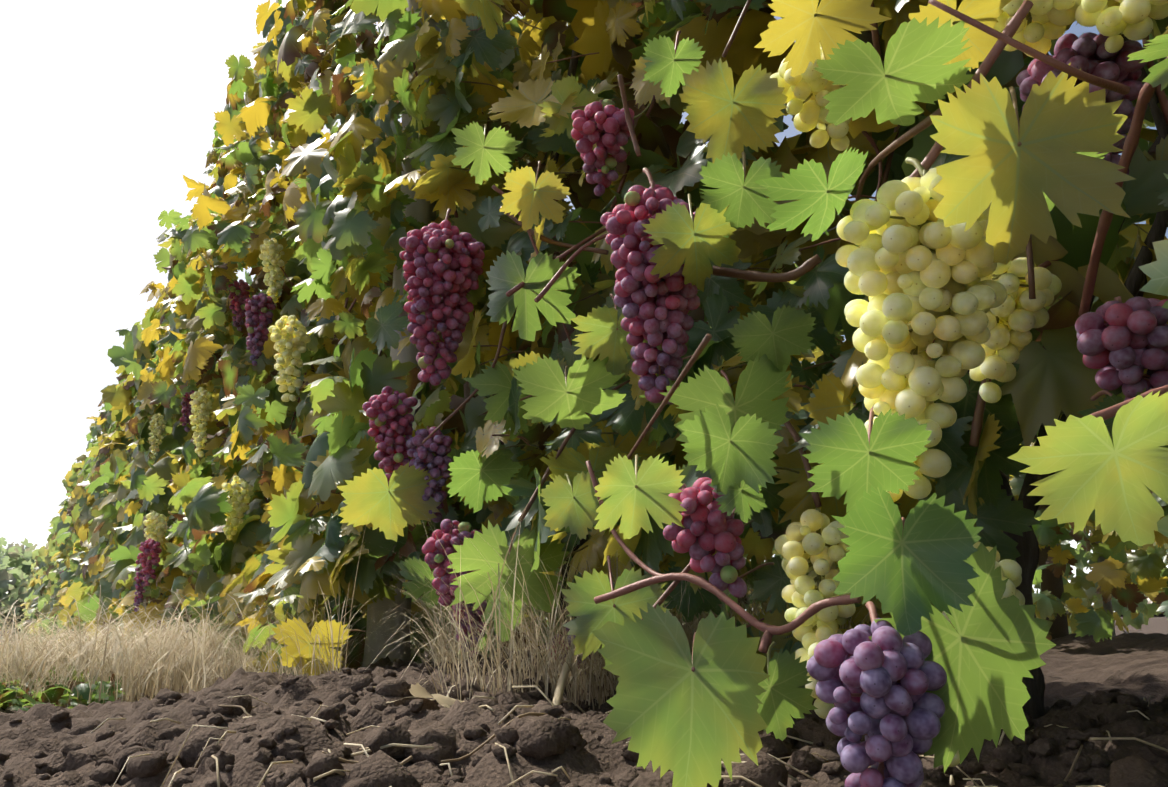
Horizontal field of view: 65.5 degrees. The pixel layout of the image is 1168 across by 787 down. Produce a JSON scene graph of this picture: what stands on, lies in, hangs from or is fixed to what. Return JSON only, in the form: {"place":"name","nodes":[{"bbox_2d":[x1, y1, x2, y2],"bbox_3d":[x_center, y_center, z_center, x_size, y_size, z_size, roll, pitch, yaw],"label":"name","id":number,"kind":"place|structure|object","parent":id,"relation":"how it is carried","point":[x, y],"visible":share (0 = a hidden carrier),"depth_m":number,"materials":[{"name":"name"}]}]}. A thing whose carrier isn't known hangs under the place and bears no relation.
{"place":"outdoors","nodes":[
{"label":"outdoors","id":0,"kind":"place"},
{"bbox_2d":[0,613,1167,786],"bbox_3d":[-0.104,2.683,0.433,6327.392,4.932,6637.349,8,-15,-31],"label":"ground","id":1,"kind":"structure","parent":0,"point":[1078,671],"depth_m":0.81,"materials":[{"name":"soil"}]},
{"bbox_2d":[0,537,38,658],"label":"distant trees","id":2,"kind":"object","parent":1,"relation":"on","point":[16,561],"visible":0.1,"depth_m":55.55,"materials":[{"name":"green plant"}]},
{"bbox_2d":[0,666,124,710],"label":"weeds","id":3,"kind":"object","parent":1,"relation":"on","point":[55,695],"visible":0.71,"depth_m":1.55,"materials":[{"name":"green plant"}]},
{"bbox_2d":[362,0,439,666],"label":"vine trunk","id":4,"kind":"object","parent":1,"relation":"on","point":[420,210],"visible":0.17,"depth_m":1.91,"materials":[{"name":"brown wood"}]},
{"bbox_2d":[0,632,1167,786],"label":"soil clods","id":5,"kind":"object","parent":1,"relation":"on","point":[548,733],"visible":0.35,"depth_m":0.67,"materials":[{"name":"brown soil"}]},
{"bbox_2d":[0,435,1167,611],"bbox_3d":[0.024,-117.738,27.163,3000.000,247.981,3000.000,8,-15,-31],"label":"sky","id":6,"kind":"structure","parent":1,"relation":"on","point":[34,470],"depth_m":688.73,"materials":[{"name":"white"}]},
{"bbox_2d":[161,34,1167,719],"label":"vine trunks","id":7,"kind":"object","parent":1,"relation":"on","point":[1027,542],"visible":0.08,"depth_m":0.97,"materials":[{"name":"brown wood"}]},
{"bbox_2d":[16,0,1167,675],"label":"vine leaves","id":8,"kind":"object","parent":7,"relation":"attached to","point":[338,224],"visible":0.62,"depth_m":1.84,"materials":[{"name":"green plant"}]},
{"bbox_2d":[60,0,1167,786],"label":"grapes","id":9,"kind":"object","parent":7,"relation":"hanging from","point":[950,296],"visible":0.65,"depth_m":0.68,"materials":[{"name":"purple food"}]},
{"bbox_2d":[272,0,1167,786],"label":"vine leaves","id":10,"kind":"object","parent":7,"relation":"attached to","point":[726,700],"visible":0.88,"depth_m":0.76,"materials":[{"name":"green plant"}]},
{"bbox_2d":[362,121,1167,661],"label":"vine leaves","id":11,"kind":"object","parent":7,"relation":"attached to","point":[1126,581],"visible":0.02,"depth_m":3.18,"materials":[{"name":"green plant"}]},
{"bbox_2d":[514,17,1144,639],"bbox_3d":[-1.475,1.806,8.612,5.280,3.426,18.500,8,-15,-31],"label":"vine trunk","id":12,"kind":"object","parent":1,"relation":"on","point":[1054,585],"depth_m":3.49,"materials":[{"name":"brown wood"}]},
{"bbox_2d":[1093,526,1115,636],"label":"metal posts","id":13,"kind":"object","parent":1,"relation":"on","point":[1107,606],"visible":0.04,"depth_m":3.67,"materials":[{"name":"metal"}]},
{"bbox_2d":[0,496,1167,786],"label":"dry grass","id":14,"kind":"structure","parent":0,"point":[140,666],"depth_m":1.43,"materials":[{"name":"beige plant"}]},
{"bbox_2d":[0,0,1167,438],"label":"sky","id":15,"kind":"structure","parent":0,"point":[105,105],"materials":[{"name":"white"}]},
{"bbox_2d":[280,0,1167,778],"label":"vine branches","id":16,"kind":"object","parent":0,"point":[984,68],"visible":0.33,"depth_m":0.73,"materials":[{"name":"brown wood"}]}
]}

